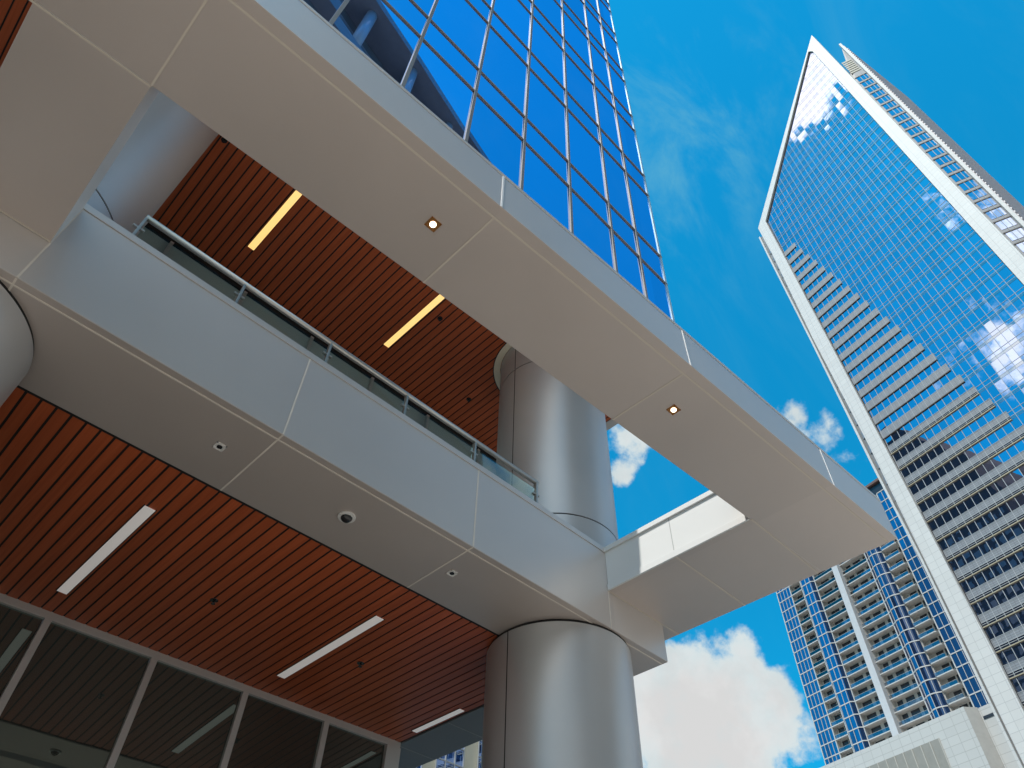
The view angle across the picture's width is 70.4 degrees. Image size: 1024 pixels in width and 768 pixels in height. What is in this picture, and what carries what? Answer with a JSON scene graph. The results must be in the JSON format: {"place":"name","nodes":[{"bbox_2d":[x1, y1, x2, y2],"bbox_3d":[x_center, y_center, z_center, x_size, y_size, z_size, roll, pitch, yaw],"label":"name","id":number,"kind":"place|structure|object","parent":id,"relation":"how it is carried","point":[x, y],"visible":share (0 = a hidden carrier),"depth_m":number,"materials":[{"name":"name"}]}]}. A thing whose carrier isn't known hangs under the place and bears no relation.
{"place":"outdoors","nodes":[
{"label":"outdoors","id":0,"kind":"place"},
{"bbox_2d":[304,0,674,321],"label":"glass office tower","id":1,"kind":"structure","parent":0,"point":[530,98],"depth_m":16.19,"materials":[{"name":"glass"}]},
{"bbox_2d":[0,0,617,452],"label":"timber ceiling","id":2,"kind":"structure","parent":1,"relation":"attached to","point":[318,268],"depth_m":13.14,"materials":[{"name":"brown wood"}]},
{"bbox_2d":[247,190,301,250],"bbox_3d":[-3.728,-3.009,12.139,0.144,0.028,2.424,37,-57,-27],"label":"strip light","id":3,"kind":"object","parent":2,"relation":"attached to","point":[289,203],"visible":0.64,"depth_m":12.33,"materials":[{"name":"beige plastic"}]},
{"bbox_2d":[383,294,444,347],"bbox_3d":[-1.592,-1.382,13.520,0.144,0.028,2.454,37,-57,-27],"label":"strip light","id":4,"kind":"object","parent":2,"relation":"on","point":[415,320],"visible":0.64,"depth_m":13.67,"materials":[{"name":"beige plastic"}]},
{"bbox_2d":[607,0,1023,767],"label":"sky","id":5,"kind":"structure","parent":0,"point":[712,85],"materials":[{"name":"blue"}]},
{"bbox_3d":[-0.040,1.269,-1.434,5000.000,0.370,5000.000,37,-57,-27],"label":"ground","id":6,"kind":"structure","parent":0,"visible":0},
{"bbox_2d":[416,740,481,767],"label":"beige office building","id":7,"kind":"structure","parent":6,"relation":"on","point":[469,756],"depth_m":87.41,"materials":[{"name":"stone"}]},
{"bbox_2d":[435,747,464,767],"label":"window","id":8,"kind":"structure","parent":7,"relation":"in","point":[456,759],"depth_m":86.27,"materials":[{"name":"blue glass"}]},
{"bbox_2d":[477,740,481,767],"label":"window","id":9,"kind":"structure","parent":7,"relation":"in","point":[479,742],"depth_m":89.66,"materials":[{"name":"blue glass"}]},
{"bbox_2d":[776,478,988,764],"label":"apartment tower","id":10,"kind":"structure","parent":6,"relation":"on","point":[879,653],"depth_m":174.68,"materials":[{"name":"white concrete"}]},
{"bbox_2d":[777,587,791,602],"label":"window","id":11,"kind":"structure","parent":10,"relation":"in","point":[786,593],"depth_m":204.79,"materials":[{"name":"blue glass"}]},
{"bbox_2d":[779,596,794,611],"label":"window","id":12,"kind":"structure","parent":10,"relation":"in","point":[788,603],"depth_m":202.55,"materials":[{"name":"blue glass"}]},
{"bbox_2d":[782,606,797,622],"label":"window","id":13,"kind":"structure","parent":10,"relation":"in","point":[792,612],"depth_m":200.34,"materials":[{"name":"blue glass"}]},
{"bbox_2d":[785,616,800,632],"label":"window","id":14,"kind":"structure","parent":10,"relation":"in","point":[793,623],"depth_m":198.10,"materials":[{"name":"blue glass"}]},
{"bbox_2d":[788,626,803,642],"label":"window","id":15,"kind":"structure","parent":10,"relation":"in","point":[796,633],"depth_m":195.84,"materials":[{"name":"blue glass"}]},
{"bbox_2d":[791,636,806,652],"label":"window","id":16,"kind":"structure","parent":10,"relation":"in","point":[800,643],"depth_m":193.56,"materials":[{"name":"blue glass"}]},
{"bbox_2d":[794,646,809,663],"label":"window","id":17,"kind":"structure","parent":10,"relation":"in","point":[804,653],"depth_m":191.30,"materials":[{"name":"blue glass"}]},
{"bbox_2d":[797,657,813,674],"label":"window","id":18,"kind":"structure","parent":10,"relation":"in","point":[807,664],"depth_m":189.08,"materials":[{"name":"blue glass"}]},
{"bbox_2d":[799,576,814,588],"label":"window","id":19,"kind":"structure","parent":10,"relation":"in","point":[803,582],"depth_m":198.93,"materials":[{"name":"blue glass"}]},
{"bbox_2d":[800,668,816,684],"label":"window","id":20,"kind":"structure","parent":10,"relation":"in","point":[809,676],"depth_m":186.83,"materials":[{"name":"blue glass"}]},
{"bbox_2d":[802,582,817,597],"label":"window","id":21,"kind":"structure","parent":10,"relation":"in","point":[811,586],"depth_m":197.09,"materials":[{"name":"blue glass"}]},
{"bbox_2d":[803,679,820,696],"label":"window","id":22,"kind":"structure","parent":10,"relation":"in","point":[813,687],"depth_m":184.56,"materials":[{"name":"blue glass"}]},
{"bbox_2d":[805,591,820,607],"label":"window","id":23,"kind":"structure","parent":10,"relation":"in","point":[811,598],"depth_m":194.89,"materials":[{"name":"blue glass"}]},
{"bbox_2d":[806,691,823,708],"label":"window","id":24,"kind":"structure","parent":10,"relation":"in","point":[816,699],"depth_m":182.37,"materials":[{"name":"blue glass"}]},
{"bbox_2d":[808,601,824,616],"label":"window","id":25,"kind":"structure","parent":10,"relation":"in","point":[818,606],"depth_m":192.62,"materials":[{"name":"blue glass"}]},
{"bbox_2d":[810,703,827,720],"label":"window","id":26,"kind":"structure","parent":10,"relation":"in","point":[820,711],"depth_m":180.09,"materials":[{"name":"blue glass"}]},
{"bbox_2d":[811,611,827,628],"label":"window","id":27,"kind":"structure","parent":10,"relation":"in","point":[820,617],"depth_m":190.33,"materials":[{"name":"blue glass"}]},
{"bbox_2d":[813,715,831,733],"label":"window","id":28,"kind":"structure","parent":10,"relation":"in","point":[823,723],"depth_m":177.84,"materials":[{"name":"blue glass"}]},
{"bbox_2d":[815,621,831,638],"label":"window","id":29,"kind":"structure","parent":10,"relation":"in","point":[825,627],"depth_m":188.11,"materials":[{"name":"blue glass"}]},
{"bbox_2d":[817,728,835,745],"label":"window","id":30,"kind":"structure","parent":10,"relation":"in","point":[828,735],"depth_m":175.59,"materials":[{"name":"blue glass"}]},
{"bbox_2d":[818,632,835,648],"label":"window","id":31,"kind":"structure","parent":10,"relation":"in","point":[827,638],"depth_m":185.83,"materials":[{"name":"blue glass"}]},
{"bbox_2d":[820,740,839,758],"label":"window","id":32,"kind":"structure","parent":10,"relation":"in","point":[830,749],"depth_m":173.34,"materials":[{"name":"blue glass"}]},
{"bbox_2d":[821,643,838,660],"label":"window","id":33,"kind":"structure","parent":10,"relation":"in","point":[831,649],"depth_m":183.62,"materials":[{"name":"blue glass"}]},
{"bbox_2d":[824,754,840,764],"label":"window","id":34,"kind":"structure","parent":10,"relation":"in","point":[836,757],"depth_m":171.69,"materials":[{"name":"blue glass"}]},
{"bbox_2d":[825,654,842,670],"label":"window","id":35,"kind":"structure","parent":10,"relation":"in","point":[835,660],"depth_m":181.39,"materials":[{"name":"blue glass"}]},
{"bbox_2d":[829,666,846,682],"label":"window","id":36,"kind":"structure","parent":10,"relation":"in","point":[838,672],"depth_m":179.10,"materials":[{"name":"blue glass"}]},
{"bbox_2d":[832,677,850,695],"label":"window","id":37,"kind":"structure","parent":10,"relation":"in","point":[841,684],"depth_m":176.88,"materials":[{"name":"blue glass"}]},
{"bbox_2d":[836,689,854,707],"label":"window","id":38,"kind":"structure","parent":10,"relation":"in","point":[845,696],"depth_m":174.65,"materials":[{"name":"blue glass"}]},
{"bbox_2d":[840,702,858,720],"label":"window","id":39,"kind":"structure","parent":10,"relation":"in","point":[851,708],"depth_m":172.41,"materials":[{"name":"blue glass"}]},
{"bbox_2d":[844,714,863,732],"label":"window","id":40,"kind":"structure","parent":10,"relation":"in","point":[855,721],"depth_m":170.15,"materials":[{"name":"blue glass"}]},
{"bbox_2d":[848,727,867,745],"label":"window","id":41,"kind":"structure","parent":10,"relation":"in","point":[859,734],"depth_m":167.88,"materials":[{"name":"blue glass"}]},
{"bbox_2d":[852,741,870,752],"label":"window","id":42,"kind":"structure","parent":10,"relation":"in","point":[864,744],"depth_m":166.03,"materials":[{"name":"blue glass"}]},
{"bbox_2d":[864,546,880,559],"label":"window","id":43,"kind":"structure","parent":10,"relation":"in","point":[867,554],"depth_m":184.56,"materials":[{"name":"blue glass"}]},
{"bbox_2d":[867,552,885,569],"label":"window","id":44,"kind":"structure","parent":10,"relation":"in","point":[877,558],"depth_m":182.86,"materials":[{"name":"blue glass"}]},
{"bbox_2d":[871,562,890,579],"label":"window","id":45,"kind":"structure","parent":10,"relation":"in","point":[879,569],"depth_m":180.59,"materials":[{"name":"blue glass"}]},
{"bbox_2d":[876,490,887,501],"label":"window","id":46,"kind":"structure","parent":10,"relation":"in","point":[882,495],"depth_m":189.45,"materials":[{"name":"blue glass"}]},
{"bbox_2d":[876,572,895,590],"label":"window","id":47,"kind":"structure","parent":10,"relation":"in","point":[884,579],"depth_m":178.36,"materials":[{"name":"blue glass"}]},
{"bbox_2d":[881,498,891,510],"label":"window","id":48,"kind":"structure","parent":10,"relation":"in","point":[886,504],"depth_m":187.15,"materials":[{"name":"blue glass"}]},
{"bbox_2d":[880,583,899,601],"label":"window","id":49,"kind":"structure","parent":10,"relation":"in","point":[891,589],"depth_m":176.11,"materials":[{"name":"blue glass"}]},
{"bbox_2d":[886,508,896,519],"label":"window","id":50,"kind":"structure","parent":10,"relation":"in","point":[891,513],"depth_m":184.88,"materials":[{"name":"blue glass"}]},
{"bbox_2d":[884,594,904,612],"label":"window","id":51,"kind":"structure","parent":10,"relation":"in","point":[895,600],"depth_m":173.84,"materials":[{"name":"blue glass"}]},
{"bbox_2d":[890,517,901,529],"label":"window","id":52,"kind":"structure","parent":10,"relation":"in","point":[895,523],"depth_m":182.59,"materials":[{"name":"blue glass"}]},
{"bbox_2d":[889,605,909,623],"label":"window","id":53,"kind":"structure","parent":10,"relation":"in","point":[898,612],"depth_m":171.57,"materials":[{"name":"blue glass"}]},
{"bbox_2d":[894,526,906,540],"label":"window","id":54,"kind":"structure","parent":10,"relation":"in","point":[900,532],"depth_m":180.31,"materials":[{"name":"blue glass"}]},
{"bbox_2d":[893,616,914,635],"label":"window","id":55,"kind":"structure","parent":10,"relation":"in","point":[902,624],"depth_m":169.36,"materials":[{"name":"blue glass"}]},
{"bbox_2d":[898,535,911,549],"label":"window","id":56,"kind":"structure","parent":10,"relation":"in","point":[905,542],"depth_m":178.16,"materials":[{"name":"blue glass"}]},
{"bbox_2d":[898,628,919,647],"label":"window","id":57,"kind":"structure","parent":10,"relation":"in","point":[909,635],"depth_m":167.10,"materials":[{"name":"blue glass"}]},
{"bbox_2d":[902,545,916,560],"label":"window","id":58,"kind":"structure","parent":10,"relation":"in","point":[910,552],"depth_m":175.89,"materials":[{"name":"blue glass"}]},
{"bbox_2d":[903,640,924,660],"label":"window","id":59,"kind":"structure","parent":10,"relation":"in","point":[915,647],"depth_m":164.89,"materials":[{"name":"blue glass"}]},
{"bbox_2d":[907,556,921,571],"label":"window","id":60,"kind":"structure","parent":10,"relation":"in","point":[915,563],"depth_m":173.59,"materials":[{"name":"blue glass"}]},
{"bbox_2d":[908,653,930,672],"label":"window","id":61,"kind":"structure","parent":10,"relation":"in","point":[919,660],"depth_m":162.60,"materials":[{"name":"blue glass"}]},
{"bbox_2d":[912,567,927,582],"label":"window","id":62,"kind":"structure","parent":10,"relation":"in","point":[920,573],"depth_m":171.32,"materials":[{"name":"blue glass"}]},
{"bbox_2d":[913,666,936,685],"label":"window","id":63,"kind":"structure","parent":10,"relation":"in","point":[924,673],"depth_m":160.39,"materials":[{"name":"blue glass"}]},
{"bbox_2d":[917,577,932,593],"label":"window","id":64,"kind":"structure","parent":10,"relation":"in","point":[925,584],"depth_m":169.11,"materials":[{"name":"blue glass"}]},
{"bbox_2d":[922,589,938,604],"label":"window","id":65,"kind":"structure","parent":10,"relation":"in","point":[930,596],"depth_m":166.86,"materials":[{"name":"blue glass"}]},
{"bbox_2d":[919,678,942,698],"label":"window","id":66,"kind":"structure","parent":10,"relation":"in","point":[928,687],"depth_m":158.13,"materials":[{"name":"blue glass"}]},
{"bbox_2d":[927,600,943,616],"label":"window","id":67,"kind":"structure","parent":10,"relation":"in","point":[935,608],"depth_m":164.59,"materials":[{"name":"blue glass"}]},
{"bbox_2d":[924,692,948,712],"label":"window","id":68,"kind":"structure","parent":10,"relation":"in","point":[933,701],"depth_m":155.89,"materials":[{"name":"blue glass"}]},
{"bbox_2d":[930,706,951,719],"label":"window","id":69,"kind":"structure","parent":10,"relation":"in","point":[938,712],"depth_m":154.02,"materials":[{"name":"blue glass"}]},
{"bbox_2d":[933,612,949,628],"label":"window","id":70,"kind":"structure","parent":10,"relation":"in","point":[941,620],"depth_m":162.32,"materials":[{"name":"blue glass"}]},
{"bbox_2d":[938,624,955,641],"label":"window","id":71,"kind":"structure","parent":10,"relation":"in","point":[947,632],"depth_m":160.09,"materials":[{"name":"blue glass"}]},
{"bbox_2d":[944,637,961,654],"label":"window","id":72,"kind":"structure","parent":10,"relation":"in","point":[952,645],"depth_m":157.86,"materials":[{"name":"blue glass"}]},
{"bbox_2d":[950,650,967,667],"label":"window","id":73,"kind":"structure","parent":10,"relation":"in","point":[959,658],"depth_m":155.57,"materials":[{"name":"blue glass"}]},
{"bbox_2d":[956,663,974,680],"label":"window","id":74,"kind":"structure","parent":10,"relation":"in","point":[964,672],"depth_m":153.34,"materials":[{"name":"blue glass"}]},
{"bbox_2d":[962,677,980,694],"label":"window","id":75,"kind":"structure","parent":10,"relation":"in","point":[972,685],"depth_m":151.11,"materials":[{"name":"blue glass"}]},
{"bbox_2d":[968,691,988,707],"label":"window","id":76,"kind":"structure","parent":10,"relation":"in","point":[978,700],"depth_m":148.88,"materials":[{"name":"blue glass"}]},
{"bbox_2d":[758,35,1023,767],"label":"white framed skyscraper","id":77,"kind":"structure","parent":6,"relation":"on","point":[891,227],"depth_m":142.12,"materials":[{"name":"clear glass"}]},
{"bbox_2d":[856,74,1023,251],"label":"bay windows","id":78,"kind":"structure","parent":77,"relation":"in","point":[903,116],"depth_m":154.62,"materials":[{"name":"blue glass"}]},
{"bbox_2d":[820,705,1018,767],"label":"white podium building","id":79,"kind":"structure","parent":6,"relation":"on","point":[967,737],"depth_m":134.27,"materials":[{"name":"grey concrete"}]},
{"bbox_2d":[983,712,993,718],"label":"slot window","id":80,"kind":"structure","parent":79,"relation":"in","point":[991,714],"depth_m":131.87,"materials":[{"name":"grey glass"}]},
{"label":"entrance paving","id":81,"kind":"structure","parent":0,"visible":0},
{"bbox_2d":[0,92,217,406],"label":"round column","id":82,"kind":"structure","parent":81,"relation":"on","point":[167,144],"depth_m":8.09,"materials":[{"name":"metal"}]},
{"bbox_2d":[0,593,400,767],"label":"storefront","id":83,"kind":"object","parent":81,"relation":"on","point":[74,694],"visible":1,"depth_m":9.63,"materials":[{"name":"glass"}]},
{"bbox_2d":[481,347,642,767],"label":"round column","id":84,"kind":"structure","parent":81,"relation":"on","point":[559,693],"depth_m":9.19,"materials":[{"name":"metal"}]},
{"bbox_2d":[0,203,667,767],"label":"terrace beam","id":85,"kind":"structure","parent":84,"relation":"attached to","point":[148,349],"depth_m":7.63,"materials":[{"name":"grey concrete"}]},
{"bbox_2d":[212,441,226,451],"bbox_3d":[-2.939,0.632,7.302,0.108,0.012,0.108,37,-57,-27],"label":"downlight","id":86,"kind":"object","parent":85,"relation":"attached to","point":[219,446],"visible":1,"depth_m":7.30,"materials":[{"name":"white"}]},
{"bbox_2d":[0,387,496,741],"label":"timber ceiling","id":87,"kind":"structure","parent":85,"relation":"attached to","point":[75,494],"depth_m":9.04,"materials":[{"name":"brown wood"}]},
{"bbox_2d":[56,504,156,594],"bbox_3d":[-4.836,1.993,8.593,0.149,0.028,2.434,37,-57,-27],"label":"strip light","id":88,"kind":"object","parent":87,"relation":"attached to","point":[115,540],"visible":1,"depth_m":8.53,"materials":[{"name":"white plastic"}]},
{"bbox_2d":[210,597,217,604],"bbox_3d":[-3.782,2.762,9.211,0.099,0.066,0.099,37,-57,-27],"label":"sprinkler head","id":89,"kind":"object","parent":87,"relation":"attached to","point":[214,600],"visible":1,"depth_m":9.21},
{"bbox_2d":[276,615,384,678],"bbox_3d":[-2.533,3.633,9.980,0.150,0.028,2.359,37,-57,-27],"label":"strip light","id":90,"kind":"object","parent":87,"relation":"attached to","point":[364,626],"visible":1,"depth_m":9.92,"materials":[{"name":"white plastic"}]},
{"bbox_2d":[357,661,363,667],"bbox_3d":[-2.133,3.948,10.215,0.099,0.066,0.099,37,-57,-27],"label":"sprinkler head","id":91,"kind":"object","parent":87,"relation":"attached to","point":[359,663],"visible":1,"depth_m":10.21},
{"bbox_2d":[411,708,464,732],"bbox_3d":[-1.167,5.282,11.401,0.124,0.028,1.164,37,-57,-27],"label":"strip light","id":92,"kind":"object","parent":87,"relation":"attached to","point":[438,720],"visible":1,"depth_m":11.37,"materials":[{"name":"white plastic"}]},
{"bbox_2d":[137,223,495,474],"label":"terrace glazing","id":93,"kind":"structure","parent":85,"relation":"on","point":[185,258],"depth_m":13.68,"materials":[{"name":"clear glass"}]},
{"bbox_2d":[132,215,538,502],"bbox_3d":[-1.728,-0.041,8.683,5.895,0.464,0.068,37,-57,-27],"label":"glass railing","id":94,"kind":"object","parent":85,"relation":"on","point":[244,284],"visible":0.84,"depth_m":8.52,"materials":[{"name":"metal"}]},
{"bbox_2d":[338,511,355,522],"bbox_3d":[-1.822,1.486,7.984,0.196,0.075,0.196,37,-57,-27],"label":"dome camera","id":95,"kind":"object","parent":85,"relation":"attached to","point":[346,517],"visible":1,"depth_m":7.96,"materials":[{"name":"black"}]},
{"bbox_2d":[0,0,896,639],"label":"entrance canopy","id":96,"kind":"object","parent":85,"relation":"attached to","point":[308,102],"visible":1,"depth_m":6.29,"materials":[{"name":"grey concrete"}]},
{"bbox_2d":[424,216,441,231],"bbox_3d":[-0.676,-1.366,6.216,0.108,0.012,0.108,37,-57,-27],"label":"downlight","id":97,"kind":"object","parent":96,"relation":"attached to","point":[432,224],"visible":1,"depth_m":6.21,"materials":[{"name":"white metal"}]},
{"bbox_2d":[666,404,680,414],"bbox_3d":[1.691,0.271,7.598,0.108,0.012,0.108,37,-57,-27],"label":"downlight","id":98,"kind":"object","parent":96,"relation":"attached to","point":[673,409],"visible":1,"depth_m":7.60,"materials":[{"name":"white metal"}]},
{"bbox_2d":[446,569,457,576],"bbox_3d":[-0.718,2.264,8.684,0.108,0.012,0.108,37,-57,-27],"label":"downlight","id":99,"kind":"object","parent":85,"relation":"attached to","point":[452,573],"visible":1,"depth_m":8.68,"materials":[{"name":"white metal"}]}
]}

